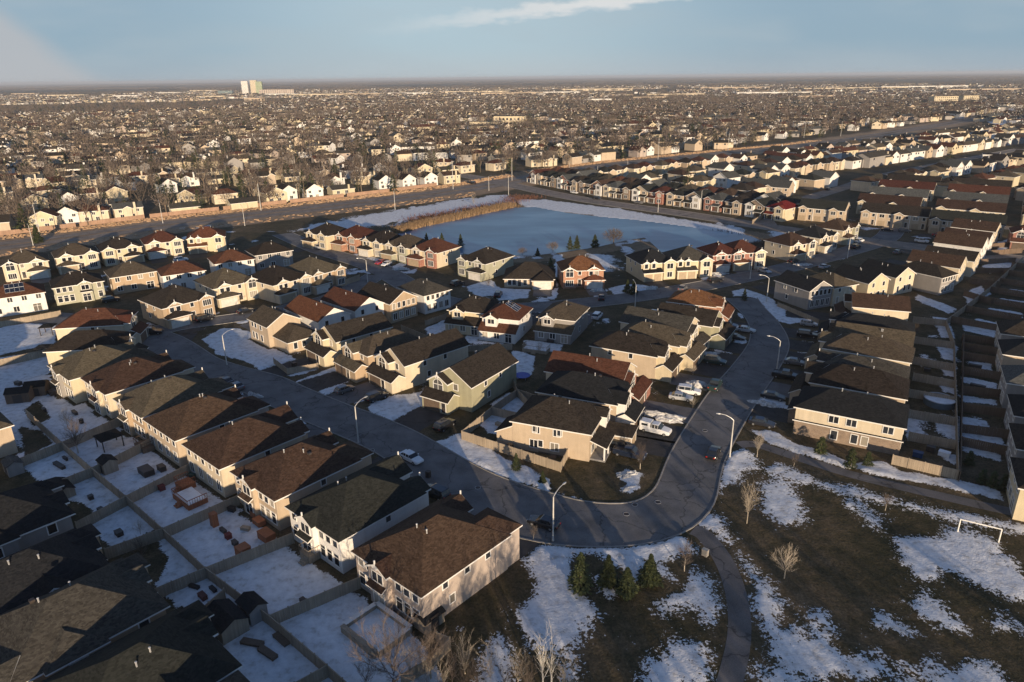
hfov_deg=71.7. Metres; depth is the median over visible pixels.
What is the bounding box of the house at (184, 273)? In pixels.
[156,259,205,288]
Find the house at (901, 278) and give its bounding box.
[859,258,915,294]
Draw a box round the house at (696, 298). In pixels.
[666,289,734,321]
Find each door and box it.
[12,395,22,403]
[21,271,26,277]
[33,388,39,396]
[191,311,195,318]
[238,292,243,299]
[431,613,439,630]
[517,280,521,285]
[534,282,550,289]
[577,279,581,285]
[631,433,635,443]
[798,215,804,220]
[814,216,820,221]
[861,220,867,224]
[877,221,884,226]
[893,223,900,227]
[910,224,918,229]
[930,228,937,233]
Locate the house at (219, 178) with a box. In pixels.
[205,174,229,184]
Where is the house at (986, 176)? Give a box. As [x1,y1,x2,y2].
[973,173,996,178]
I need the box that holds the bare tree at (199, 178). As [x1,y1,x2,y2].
[197,169,211,185]
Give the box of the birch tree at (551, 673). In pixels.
[537,621,568,681]
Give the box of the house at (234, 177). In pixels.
[232,173,255,185]
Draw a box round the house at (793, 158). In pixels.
[784,155,803,162]
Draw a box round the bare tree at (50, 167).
[43,165,58,176]
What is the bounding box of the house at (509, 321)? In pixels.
[477,300,533,343]
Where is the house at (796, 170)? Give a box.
[788,163,804,176]
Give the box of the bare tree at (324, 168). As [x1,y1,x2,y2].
[312,163,334,187]
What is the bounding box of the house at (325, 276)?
[284,255,346,294]
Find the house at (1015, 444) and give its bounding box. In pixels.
[1005,423,1023,472]
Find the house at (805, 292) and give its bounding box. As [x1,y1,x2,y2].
[774,270,833,309]
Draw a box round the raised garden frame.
[340,601,412,657]
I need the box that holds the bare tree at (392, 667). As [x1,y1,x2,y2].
[344,602,460,681]
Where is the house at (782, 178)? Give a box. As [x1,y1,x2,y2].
[769,175,797,192]
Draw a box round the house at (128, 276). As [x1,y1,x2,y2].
[104,260,158,294]
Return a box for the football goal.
[957,519,1002,542]
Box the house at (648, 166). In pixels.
[637,161,655,170]
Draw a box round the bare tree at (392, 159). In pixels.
[378,154,397,170]
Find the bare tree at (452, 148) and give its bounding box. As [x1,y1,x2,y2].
[445,141,464,163]
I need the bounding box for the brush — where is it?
[397,194,764,247]
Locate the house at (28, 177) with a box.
[23,174,43,187]
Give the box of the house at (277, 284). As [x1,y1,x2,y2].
[249,265,311,303]
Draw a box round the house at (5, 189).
[0,187,12,199]
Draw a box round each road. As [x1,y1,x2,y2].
[460,173,1023,262]
[754,149,1023,224]
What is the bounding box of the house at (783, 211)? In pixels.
[763,200,798,221]
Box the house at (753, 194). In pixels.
[735,190,764,198]
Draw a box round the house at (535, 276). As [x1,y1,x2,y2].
[503,262,555,289]
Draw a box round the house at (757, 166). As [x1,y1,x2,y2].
[752,163,778,171]
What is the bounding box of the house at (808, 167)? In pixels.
[795,161,813,174]
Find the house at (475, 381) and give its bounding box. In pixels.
[420,342,518,414]
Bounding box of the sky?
[0,0,1023,83]
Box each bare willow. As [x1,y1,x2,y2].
[546,242,559,248]
[601,228,623,243]
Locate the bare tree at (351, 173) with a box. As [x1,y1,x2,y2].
[345,162,368,187]
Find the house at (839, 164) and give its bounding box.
[827,157,845,169]
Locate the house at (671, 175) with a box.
[667,169,693,182]
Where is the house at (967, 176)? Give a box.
[953,174,972,179]
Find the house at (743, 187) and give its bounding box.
[727,183,757,192]
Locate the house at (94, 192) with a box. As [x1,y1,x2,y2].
[78,188,104,199]
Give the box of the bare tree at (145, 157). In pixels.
[129,155,156,172]
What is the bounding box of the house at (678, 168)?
[667,167,693,172]
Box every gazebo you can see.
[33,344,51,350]
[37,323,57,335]
[93,428,124,452]
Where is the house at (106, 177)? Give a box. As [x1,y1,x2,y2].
[98,173,115,185]
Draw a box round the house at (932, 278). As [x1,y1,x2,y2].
[901,259,958,294]
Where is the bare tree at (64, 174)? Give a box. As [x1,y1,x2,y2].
[50,165,75,189]
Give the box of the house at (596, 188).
[588,178,616,195]
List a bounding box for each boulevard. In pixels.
[0,118,973,244]
[0,120,972,249]
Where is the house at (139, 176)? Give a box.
[126,171,148,183]
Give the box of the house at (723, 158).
[716,153,733,164]
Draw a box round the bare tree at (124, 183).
[120,175,139,198]
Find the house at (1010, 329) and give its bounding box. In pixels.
[994,319,1023,346]
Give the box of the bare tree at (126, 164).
[119,158,137,171]
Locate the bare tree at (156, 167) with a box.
[150,159,166,168]
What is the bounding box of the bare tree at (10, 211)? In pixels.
[1,204,19,221]
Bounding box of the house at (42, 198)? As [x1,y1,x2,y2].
[19,192,48,210]
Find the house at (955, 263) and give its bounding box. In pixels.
[906,249,967,284]
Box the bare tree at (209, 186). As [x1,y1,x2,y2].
[199,179,222,193]
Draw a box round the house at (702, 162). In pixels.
[692,156,710,168]
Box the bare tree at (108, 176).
[97,167,120,184]
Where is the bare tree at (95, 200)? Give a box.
[86,190,109,205]
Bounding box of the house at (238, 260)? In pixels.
[207,248,255,274]
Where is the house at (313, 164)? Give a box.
[306,162,326,169]
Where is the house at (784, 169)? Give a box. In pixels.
[767,162,789,175]
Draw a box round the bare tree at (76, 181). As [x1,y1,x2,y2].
[67,178,80,188]
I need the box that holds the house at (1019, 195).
[1015,187,1023,200]
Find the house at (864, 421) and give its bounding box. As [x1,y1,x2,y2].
[787,385,909,455]
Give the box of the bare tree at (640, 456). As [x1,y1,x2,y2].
[631,442,648,467]
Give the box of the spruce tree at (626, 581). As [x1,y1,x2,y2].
[614,567,640,601]
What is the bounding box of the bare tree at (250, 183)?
[241,177,267,195]
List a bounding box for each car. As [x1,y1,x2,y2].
[220,376,233,382]
[230,381,244,390]
[236,307,254,314]
[328,285,341,289]
[334,384,354,394]
[374,259,386,264]
[381,260,391,266]
[399,449,423,464]
[527,514,560,531]
[598,294,604,300]
[668,391,693,401]
[678,285,687,289]
[705,445,720,460]
[732,333,745,340]
[736,325,755,333]
[748,415,775,428]
[757,267,771,273]
[760,390,785,401]
[784,356,804,366]
[787,258,799,262]
[800,319,817,326]
[818,263,830,268]
[881,227,893,231]
[892,249,902,254]
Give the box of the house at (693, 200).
[683,189,714,209]
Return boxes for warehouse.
[11,93,38,94]
[47,94,88,95]
[112,95,141,96]
[198,95,228,97]
[244,97,266,101]
[266,93,297,94]
[293,93,343,95]
[335,93,382,94]
[388,92,430,94]
[445,90,509,92]
[481,92,542,94]
[543,91,579,92]
[563,88,631,90]
[584,98,611,99]
[630,96,666,98]
[644,93,704,95]
[699,86,768,89]
[734,91,811,95]
[790,95,832,96]
[800,87,907,90]
[876,85,968,87]
[940,88,1020,90]
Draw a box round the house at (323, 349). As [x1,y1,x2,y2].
[304,311,392,367]
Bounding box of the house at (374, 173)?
[359,170,378,184]
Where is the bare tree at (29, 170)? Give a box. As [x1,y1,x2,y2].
[20,164,39,174]
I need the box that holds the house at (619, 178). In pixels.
[615,176,627,180]
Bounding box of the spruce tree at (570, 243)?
[566,236,573,249]
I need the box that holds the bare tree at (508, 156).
[503,152,514,166]
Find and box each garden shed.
[0,455,24,477]
[3,385,34,403]
[23,379,50,396]
[57,477,75,497]
[95,454,118,474]
[207,598,249,644]
[235,591,267,626]
[412,605,445,634]
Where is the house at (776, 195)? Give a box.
[755,191,786,199]
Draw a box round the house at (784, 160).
[769,155,790,163]
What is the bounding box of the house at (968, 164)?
[947,159,972,174]
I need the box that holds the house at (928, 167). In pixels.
[919,165,947,170]
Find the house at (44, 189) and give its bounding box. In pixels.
[31,184,60,199]
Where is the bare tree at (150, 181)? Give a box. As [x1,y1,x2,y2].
[146,175,156,187]
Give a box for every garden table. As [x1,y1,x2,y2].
[240,525,250,531]
[938,449,950,457]
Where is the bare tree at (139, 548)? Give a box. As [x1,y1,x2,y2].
[129,534,149,556]
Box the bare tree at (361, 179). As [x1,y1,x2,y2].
[348,166,372,191]
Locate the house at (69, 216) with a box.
[56,204,79,224]
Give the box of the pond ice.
[399,207,760,255]
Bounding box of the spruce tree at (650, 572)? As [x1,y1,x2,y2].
[635,553,665,588]
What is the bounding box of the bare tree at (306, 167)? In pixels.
[301,163,309,176]
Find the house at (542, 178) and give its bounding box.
[537,170,557,185]
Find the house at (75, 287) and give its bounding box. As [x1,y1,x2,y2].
[49,271,105,305]
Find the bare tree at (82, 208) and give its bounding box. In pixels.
[62,186,103,224]
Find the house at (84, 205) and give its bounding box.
[66,199,86,208]
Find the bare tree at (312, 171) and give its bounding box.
[309,165,321,176]
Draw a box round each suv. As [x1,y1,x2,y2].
[101,295,119,302]
[173,256,188,261]
[194,313,214,322]
[364,390,387,402]
[428,483,450,499]
[432,417,455,432]
[450,279,464,286]
[494,290,502,297]
[591,311,602,319]
[609,439,632,447]
[676,383,700,395]
[703,354,726,365]
[707,276,722,282]
[723,320,737,327]
[797,328,817,338]
[850,243,860,248]
[854,237,863,242]
[898,227,910,232]
[914,237,928,242]
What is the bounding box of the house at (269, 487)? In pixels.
[229,428,373,530]
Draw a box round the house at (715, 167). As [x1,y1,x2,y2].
[708,162,733,176]
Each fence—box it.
[0,223,75,235]
[0,311,61,326]
[0,349,46,366]
[20,442,63,465]
[25,409,61,443]
[61,418,117,447]
[61,442,91,469]
[63,468,92,484]
[74,495,127,528]
[79,215,144,225]
[91,438,150,476]
[92,468,127,505]
[103,528,163,558]
[114,418,122,426]
[125,496,161,531]
[126,464,190,501]
[149,207,218,217]
[155,568,206,597]
[162,494,239,535]
[162,528,206,577]
[204,531,294,574]
[204,566,270,626]
[205,587,225,606]
[223,200,286,209]
[268,575,360,622]
[268,614,328,677]
[273,357,287,373]
[287,363,318,374]
[290,193,343,202]
[294,663,328,681]
[327,665,345,681]
[345,274,359,284]
[347,189,388,196]
[392,182,436,191]
[400,660,431,681]
[401,325,426,337]
[425,313,447,326]
[431,636,450,668]
[436,631,450,650]
[461,406,491,438]
[461,430,560,471]
[468,344,511,351]
[491,407,516,417]
[492,389,516,408]
[517,388,535,398]
[517,389,527,403]
[561,449,567,469]
[752,214,762,223]
[777,302,818,323]
[891,454,959,479]
[907,431,956,449]
[908,388,956,399]
[908,409,956,425]
[912,357,956,371]
[912,372,956,387]
[913,316,946,325]
[914,336,953,348]
[945,320,954,342]
[947,287,989,323]
[950,315,996,330]
[953,343,956,395]
[954,397,959,470]
[958,332,964,480]
[960,365,1001,379]
[960,385,1000,397]
[961,318,993,327]
[961,334,994,344]
[961,341,997,354]
[961,351,995,363]
[961,402,1005,416]
[962,423,1009,438]
[962,436,1006,454]
[963,290,991,304]
[963,304,1022,319]
[969,278,1000,286]
[974,295,1023,308]
[975,267,1009,272]
[980,258,1015,263]
[984,285,1023,297]
[985,248,1022,255]
[989,256,1023,291]
[991,242,1009,247]
[994,277,1023,286]
[1003,269,1023,277]
[1011,261,1023,268]
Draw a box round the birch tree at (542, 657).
[530,622,553,681]
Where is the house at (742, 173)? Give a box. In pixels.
[736,169,755,181]
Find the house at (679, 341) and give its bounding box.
[620,319,706,370]
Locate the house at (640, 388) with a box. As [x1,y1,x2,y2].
[544,350,652,403]
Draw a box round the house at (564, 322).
[533,300,589,344]
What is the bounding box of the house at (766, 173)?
[753,167,779,178]
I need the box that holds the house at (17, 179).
[0,175,22,188]
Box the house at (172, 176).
[159,173,180,185]
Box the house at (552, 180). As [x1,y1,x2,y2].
[545,172,566,187]
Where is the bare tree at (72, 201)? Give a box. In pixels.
[59,196,85,207]
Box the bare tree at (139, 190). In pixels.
[122,179,156,200]
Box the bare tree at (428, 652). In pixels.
[407,624,447,678]
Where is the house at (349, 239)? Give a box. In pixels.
[330,225,377,252]
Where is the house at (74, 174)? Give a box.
[59,170,81,183]
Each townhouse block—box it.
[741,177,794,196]
[797,198,850,221]
[856,193,923,213]
[859,202,931,229]
[868,186,929,206]
[878,179,936,200]
[887,173,941,181]
[927,209,1007,239]
[935,198,1007,214]
[941,191,1009,202]
[947,183,1010,194]
[954,177,1012,186]
[1020,205,1023,224]
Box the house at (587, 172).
[577,169,597,175]
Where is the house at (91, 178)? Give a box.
[74,175,99,188]
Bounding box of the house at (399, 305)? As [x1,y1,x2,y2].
[357,281,417,323]
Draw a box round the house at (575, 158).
[562,152,582,164]
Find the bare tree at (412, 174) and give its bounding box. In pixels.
[402,167,416,176]
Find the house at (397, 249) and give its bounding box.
[379,233,427,263]
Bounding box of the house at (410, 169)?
[402,164,415,172]
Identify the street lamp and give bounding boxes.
[222,329,232,364]
[354,396,367,442]
[552,482,565,540]
[716,413,733,457]
[767,335,780,368]
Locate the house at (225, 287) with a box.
[192,268,258,307]
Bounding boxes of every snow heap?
[248,391,263,397]
[392,266,409,269]
[590,288,603,291]
[616,470,639,478]
[620,486,635,491]
[642,410,685,423]
[643,286,657,289]
[684,380,707,387]
[704,351,719,354]
[712,272,728,275]
[747,400,779,407]
[793,263,812,265]
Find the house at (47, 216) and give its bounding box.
[28,207,62,228]
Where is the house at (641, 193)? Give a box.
[631,183,659,201]
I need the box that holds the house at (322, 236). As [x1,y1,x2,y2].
[301,222,346,249]
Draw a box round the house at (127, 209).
[111,201,143,217]
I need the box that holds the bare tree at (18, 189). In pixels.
[12,185,25,194]
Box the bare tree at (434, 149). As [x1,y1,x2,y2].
[425,141,441,154]
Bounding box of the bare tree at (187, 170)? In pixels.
[180,166,195,175]
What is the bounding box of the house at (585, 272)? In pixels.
[556,254,605,288]
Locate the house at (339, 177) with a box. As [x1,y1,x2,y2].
[321,172,344,186]
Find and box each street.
[26,298,788,545]
[154,275,380,331]
[273,227,903,311]
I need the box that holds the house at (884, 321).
[817,310,914,337]
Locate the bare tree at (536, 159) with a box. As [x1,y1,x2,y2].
[529,151,539,167]
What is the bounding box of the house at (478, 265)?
[456,247,514,281]
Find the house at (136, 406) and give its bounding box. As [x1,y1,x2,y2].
[112,367,234,439]
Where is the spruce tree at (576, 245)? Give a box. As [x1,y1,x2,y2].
[573,235,580,248]
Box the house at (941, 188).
[934,180,962,196]
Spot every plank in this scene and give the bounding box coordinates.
[188,583,199,589]
[208,585,216,592]
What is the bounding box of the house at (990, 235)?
[944,227,994,250]
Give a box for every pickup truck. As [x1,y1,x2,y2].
[148,326,163,334]
[612,444,646,460]
[707,378,722,391]
[771,368,797,380]
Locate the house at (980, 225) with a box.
[950,218,1001,243]
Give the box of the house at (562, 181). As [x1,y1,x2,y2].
[556,173,582,189]
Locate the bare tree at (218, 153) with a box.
[212,148,229,164]
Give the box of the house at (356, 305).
[320,286,383,318]
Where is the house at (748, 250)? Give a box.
[725,239,767,270]
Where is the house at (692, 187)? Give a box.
[676,183,702,191]
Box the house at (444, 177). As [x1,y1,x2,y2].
[437,170,460,183]
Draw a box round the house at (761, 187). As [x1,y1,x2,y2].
[738,181,766,192]
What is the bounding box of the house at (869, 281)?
[832,263,890,294]
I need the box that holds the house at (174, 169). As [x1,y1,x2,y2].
[170,167,186,173]
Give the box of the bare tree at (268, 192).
[256,184,277,201]
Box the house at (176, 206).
[168,200,200,213]
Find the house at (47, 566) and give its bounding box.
[0,523,108,613]
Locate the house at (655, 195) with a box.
[647,186,675,204]
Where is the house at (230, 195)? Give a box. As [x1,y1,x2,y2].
[211,187,237,203]
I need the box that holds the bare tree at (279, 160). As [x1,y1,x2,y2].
[272,156,287,165]
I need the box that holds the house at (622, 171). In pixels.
[608,165,628,176]
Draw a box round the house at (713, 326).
[658,302,735,349]
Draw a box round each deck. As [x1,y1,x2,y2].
[133,434,154,453]
[171,481,207,510]
[173,471,195,492]
[298,542,320,565]
[522,341,549,353]
[538,451,569,458]
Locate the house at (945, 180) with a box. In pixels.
[941,177,952,182]
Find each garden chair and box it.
[87,493,93,500]
[231,538,238,545]
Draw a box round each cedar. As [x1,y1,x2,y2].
[813,436,827,454]
[843,448,858,469]
[861,451,873,466]
[963,451,975,465]
[976,469,988,484]
[985,471,999,488]
[996,473,1008,490]
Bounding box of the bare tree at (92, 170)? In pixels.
[86,166,95,174]
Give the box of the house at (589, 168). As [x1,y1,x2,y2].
[583,167,602,173]
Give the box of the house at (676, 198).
[666,188,693,206]
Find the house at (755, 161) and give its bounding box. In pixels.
[748,159,766,163]
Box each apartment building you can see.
[218,91,233,93]
[259,89,294,93]
[928,96,958,101]
[958,95,978,100]
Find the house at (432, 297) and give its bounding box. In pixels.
[396,278,451,313]
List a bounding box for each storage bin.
[187,472,195,477]
[425,469,430,477]
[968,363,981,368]
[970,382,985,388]
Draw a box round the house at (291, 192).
[276,184,297,200]
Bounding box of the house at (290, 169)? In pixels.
[280,165,300,172]
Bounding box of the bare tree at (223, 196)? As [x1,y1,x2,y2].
[214,189,233,205]
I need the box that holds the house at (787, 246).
[763,231,817,260]
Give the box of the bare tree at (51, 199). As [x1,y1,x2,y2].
[46,192,56,208]
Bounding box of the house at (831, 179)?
[812,170,839,187]
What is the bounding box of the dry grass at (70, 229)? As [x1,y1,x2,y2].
[0,140,820,254]
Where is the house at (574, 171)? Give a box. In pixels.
[567,169,582,173]
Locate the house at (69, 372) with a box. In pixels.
[47,339,157,403]
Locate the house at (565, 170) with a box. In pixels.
[556,168,574,172]
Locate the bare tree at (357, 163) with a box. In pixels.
[348,156,366,169]
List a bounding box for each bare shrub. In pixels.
[354,653,380,681]
[397,645,415,668]
[417,654,435,681]
[431,652,452,681]
[441,645,462,681]
[451,656,482,681]
[455,630,479,673]
[467,659,491,681]
[477,634,504,678]
[494,662,520,681]
[507,647,529,680]
[514,654,541,681]
[551,651,577,681]
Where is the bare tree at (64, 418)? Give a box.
[57,408,75,426]
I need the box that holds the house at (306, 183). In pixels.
[295,180,322,191]
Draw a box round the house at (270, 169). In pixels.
[261,167,281,179]
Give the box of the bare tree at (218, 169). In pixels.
[203,157,228,182]
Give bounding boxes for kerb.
[24,298,789,547]
[66,298,750,503]
[156,274,365,325]
[171,279,381,331]
[272,233,903,312]
[292,227,882,303]
[435,172,909,249]
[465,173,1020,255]
[802,149,1009,196]
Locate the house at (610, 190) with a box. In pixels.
[602,181,627,197]
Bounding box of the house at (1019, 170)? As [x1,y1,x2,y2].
[1005,167,1023,182]
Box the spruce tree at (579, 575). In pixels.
[567,552,593,598]
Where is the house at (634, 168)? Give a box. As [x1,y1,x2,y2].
[623,163,645,173]
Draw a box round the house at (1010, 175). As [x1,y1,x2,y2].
[989,171,1020,186]
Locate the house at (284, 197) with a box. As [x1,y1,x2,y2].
[260,186,287,201]
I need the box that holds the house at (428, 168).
[411,163,432,172]
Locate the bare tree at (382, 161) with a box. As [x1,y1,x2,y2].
[374,159,394,174]
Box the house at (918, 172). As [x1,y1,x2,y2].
[905,168,927,175]
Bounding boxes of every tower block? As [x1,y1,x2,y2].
[241,81,249,93]
[249,80,256,93]
[255,81,262,92]
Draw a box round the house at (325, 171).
[309,166,329,179]
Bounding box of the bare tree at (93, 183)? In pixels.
[88,180,112,193]
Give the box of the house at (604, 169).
[596,166,616,174]
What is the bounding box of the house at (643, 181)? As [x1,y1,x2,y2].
[635,178,650,184]
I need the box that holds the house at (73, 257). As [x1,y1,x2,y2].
[51,243,100,274]
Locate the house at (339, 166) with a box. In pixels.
[336,161,353,172]
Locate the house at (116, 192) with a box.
[103,185,128,201]
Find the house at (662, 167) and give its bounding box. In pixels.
[651,160,673,173]
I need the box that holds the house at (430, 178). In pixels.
[417,171,437,184]
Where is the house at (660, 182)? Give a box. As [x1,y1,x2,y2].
[644,178,668,186]
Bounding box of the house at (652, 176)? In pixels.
[643,172,661,179]
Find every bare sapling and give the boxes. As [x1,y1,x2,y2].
[530,524,536,538]
[676,538,693,571]
[741,478,759,523]
[753,430,763,454]
[772,542,798,578]
[881,492,893,509]
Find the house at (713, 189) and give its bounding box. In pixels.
[697,186,724,193]
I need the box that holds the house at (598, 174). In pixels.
[587,172,607,177]
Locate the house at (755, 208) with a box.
[744,196,777,217]
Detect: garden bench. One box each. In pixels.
[52,460,65,469]
[197,590,207,601]
[219,526,226,533]
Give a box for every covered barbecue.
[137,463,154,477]
[227,505,235,512]
[912,449,923,458]
[926,444,935,453]
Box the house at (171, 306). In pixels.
[137,283,215,328]
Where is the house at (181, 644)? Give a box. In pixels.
[41,600,242,681]
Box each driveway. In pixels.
[31,277,50,282]
[150,258,168,262]
[176,327,203,334]
[178,333,196,340]
[189,253,206,257]
[222,304,247,312]
[240,323,249,329]
[261,357,318,375]
[293,248,305,251]
[298,371,348,390]
[306,424,325,437]
[327,382,384,403]
[372,456,383,463]
[395,407,445,431]
[400,265,418,270]
[461,279,479,285]
[519,538,540,558]
[531,312,539,325]
[533,290,550,295]
[586,289,607,295]
[588,312,593,324]
[633,437,674,456]
[636,424,683,442]
[642,400,695,422]
[645,281,669,287]
[669,373,710,390]
[678,278,698,283]
[691,363,728,377]
[704,350,738,365]
[724,342,746,353]
[732,321,748,325]
[750,404,788,422]
[752,284,774,294]
[766,381,791,397]
[774,367,803,380]
[783,327,817,340]
[787,310,829,319]
[787,351,805,360]
[789,339,814,351]
[885,259,907,264]
[900,249,911,253]
[909,241,933,244]
[917,233,935,237]
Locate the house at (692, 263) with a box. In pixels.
[661,244,714,278]
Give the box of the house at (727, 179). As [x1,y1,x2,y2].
[713,170,740,187]
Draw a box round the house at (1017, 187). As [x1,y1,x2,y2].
[1013,184,1023,197]
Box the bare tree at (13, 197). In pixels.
[0,187,33,222]
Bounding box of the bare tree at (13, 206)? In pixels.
[0,195,34,228]
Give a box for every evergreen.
[0,190,7,205]
[13,203,33,233]
[20,176,28,195]
[32,224,45,243]
[36,196,44,209]
[45,178,54,201]
[52,168,65,190]
[78,165,93,188]
[78,182,88,199]
[119,175,131,196]
[154,172,164,194]
[166,181,176,202]
[179,174,188,189]
[190,153,200,169]
[192,149,199,168]
[193,186,204,208]
[221,168,229,182]
[224,167,232,185]
[236,167,247,187]
[237,179,248,197]
[257,153,264,170]
[297,169,306,197]
[308,173,315,184]
[330,160,338,173]
[354,174,362,191]
[388,174,398,191]
[394,148,401,171]
[424,150,432,166]
[429,151,438,173]
[506,158,514,172]
[510,453,521,470]
[538,470,546,483]
[556,145,562,162]
[622,279,631,292]
[628,281,638,294]
[682,165,692,184]
[740,289,747,300]
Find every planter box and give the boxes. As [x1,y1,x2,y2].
[157,483,165,491]
[208,511,218,527]
[224,531,231,539]
[234,541,250,558]
[240,637,264,647]
[252,515,265,527]
[257,526,275,542]
[257,644,277,661]
[272,631,289,647]
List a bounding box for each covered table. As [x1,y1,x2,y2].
[14,380,22,385]
[156,463,166,472]
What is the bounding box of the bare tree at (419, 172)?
[409,164,428,184]
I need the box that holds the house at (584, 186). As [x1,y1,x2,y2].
[578,177,601,193]
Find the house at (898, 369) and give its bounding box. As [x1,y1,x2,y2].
[803,348,910,378]
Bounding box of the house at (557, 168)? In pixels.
[551,166,563,170]
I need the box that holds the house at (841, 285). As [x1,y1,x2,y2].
[810,271,858,305]
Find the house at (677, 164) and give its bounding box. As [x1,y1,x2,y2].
[664,158,681,168]
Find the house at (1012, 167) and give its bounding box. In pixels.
[1002,165,1021,169]
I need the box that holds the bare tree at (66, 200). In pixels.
[53,196,80,207]
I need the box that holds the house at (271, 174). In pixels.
[254,170,275,184]
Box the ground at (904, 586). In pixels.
[0,72,1023,681]
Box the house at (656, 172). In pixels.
[639,170,662,178]
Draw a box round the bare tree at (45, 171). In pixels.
[42,168,55,176]
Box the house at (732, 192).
[715,188,743,196]
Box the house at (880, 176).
[870,173,886,178]
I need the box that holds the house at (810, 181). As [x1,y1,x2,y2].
[796,173,825,189]
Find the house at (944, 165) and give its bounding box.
[933,163,952,177]
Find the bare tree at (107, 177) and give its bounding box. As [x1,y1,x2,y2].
[95,171,117,185]
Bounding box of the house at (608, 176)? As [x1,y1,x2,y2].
[598,174,617,179]
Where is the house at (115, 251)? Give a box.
[95,236,144,265]
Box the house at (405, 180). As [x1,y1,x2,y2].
[395,173,416,187]
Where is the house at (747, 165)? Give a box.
[732,161,755,171]
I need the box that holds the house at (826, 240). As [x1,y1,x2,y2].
[794,225,839,253]
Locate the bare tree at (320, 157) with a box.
[315,152,326,161]
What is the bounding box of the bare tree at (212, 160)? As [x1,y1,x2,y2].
[204,154,218,167]
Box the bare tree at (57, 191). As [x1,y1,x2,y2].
[50,190,61,203]
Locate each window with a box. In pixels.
[0,547,4,558]
[5,263,15,270]
[6,298,12,302]
[7,273,17,279]
[13,306,20,311]
[21,295,27,300]
[32,302,42,311]
[46,522,58,535]
[56,384,61,395]
[57,296,63,302]
[63,295,69,301]
[69,294,75,300]
[80,284,89,289]
[82,293,91,301]
[88,254,96,259]
[89,261,97,267]
[91,388,96,397]
[95,402,100,413]
[98,290,103,296]
[105,250,113,255]
[107,258,115,263]
[117,285,123,291]
[120,407,125,416]
[123,421,129,433]
[131,283,137,288]
[131,317,135,327]
[133,422,138,433]
[138,618,150,627]
[146,280,154,288]
[157,439,162,451]
[165,445,170,456]
[173,241,180,245]
[173,450,178,462]
[175,248,182,253]
[189,460,194,472]
[198,466,203,478]
[202,298,211,305]
[204,307,212,314]
[207,472,212,485]
[215,237,221,242]
[216,479,222,492]
[242,483,250,496]
[244,268,251,274]
[245,502,253,513]
[248,279,256,288]
[249,290,257,297]
[258,492,263,500]
[259,503,265,517]
[263,495,268,504]
[265,507,271,521]
[269,499,274,508]
[271,511,277,525]
[283,259,289,265]
[291,512,296,521]
[292,524,299,539]
[293,342,297,349]
[300,520,309,535]
[301,339,306,346]
[302,278,309,284]
[302,540,312,551]
[303,286,310,293]
[315,334,320,344]
[318,531,324,540]
[319,542,326,558]
[320,478,326,486]
[325,535,330,544]
[326,547,333,563]
[332,540,337,549]
[333,551,340,568]
[337,269,343,275]
[338,277,344,284]
[344,348,350,358]
[358,558,364,567]
[359,570,366,587]
[371,568,383,586]
[373,591,384,604]
[378,357,385,368]
[385,515,391,523]
[393,312,397,320]
[394,582,401,593]
[395,595,403,613]
[399,246,404,253]
[399,255,404,261]
[399,311,403,317]
[403,588,410,598]
[403,600,411,618]
[405,309,409,316]
[411,307,415,314]
[411,593,418,604]
[412,606,419,620]
[428,260,433,266]
[433,379,442,390]
[442,580,448,590]
[449,591,455,604]
[453,383,457,390]
[454,312,460,316]
[459,268,464,274]
[464,565,470,575]
[485,551,490,560]
[487,318,494,324]
[529,438,537,448]
[532,426,539,433]
[537,439,542,447]
[544,319,550,324]
[550,442,558,451]
[553,430,560,437]
[565,280,573,286]
[566,269,573,277]
[591,443,594,453]
[665,351,668,361]
[667,263,673,268]
[667,271,672,276]
[693,328,697,338]
[703,261,710,266]
[703,269,708,274]
[734,254,740,259]
[756,261,763,266]
[757,253,764,258]
[810,241,815,248]
[828,415,839,424]
[829,429,837,440]
[845,418,857,427]
[849,434,858,444]
[859,436,868,446]
[882,426,894,435]
[1000,390,1003,403]
[1007,478,1010,491]
[1008,485,1012,499]
[1009,493,1014,513]
[1016,232,1023,237]
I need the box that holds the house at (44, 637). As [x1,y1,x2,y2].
[0,552,169,681]
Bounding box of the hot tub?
[47,388,56,395]
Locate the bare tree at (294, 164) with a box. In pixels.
[289,163,301,172]
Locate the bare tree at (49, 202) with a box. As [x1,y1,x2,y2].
[40,196,64,210]
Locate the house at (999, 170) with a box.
[986,169,1011,174]
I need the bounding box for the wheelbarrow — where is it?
[113,528,123,537]
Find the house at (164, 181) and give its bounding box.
[154,178,177,193]
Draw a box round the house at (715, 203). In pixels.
[703,192,734,211]
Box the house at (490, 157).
[488,153,506,163]
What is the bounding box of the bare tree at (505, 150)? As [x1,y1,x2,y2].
[498,144,514,160]
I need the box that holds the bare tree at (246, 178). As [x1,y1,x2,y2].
[230,167,259,196]
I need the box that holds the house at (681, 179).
[671,176,698,184]
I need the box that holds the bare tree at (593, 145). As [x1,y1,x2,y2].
[581,142,594,155]
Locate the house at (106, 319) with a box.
[52,307,149,343]
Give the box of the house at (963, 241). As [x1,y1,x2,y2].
[933,231,988,264]
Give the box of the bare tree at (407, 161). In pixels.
[399,158,412,173]
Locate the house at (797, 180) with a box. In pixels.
[784,175,799,189]
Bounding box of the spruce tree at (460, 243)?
[456,234,464,247]
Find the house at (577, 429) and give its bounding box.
[494,394,638,462]
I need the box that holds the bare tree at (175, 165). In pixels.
[169,157,189,172]

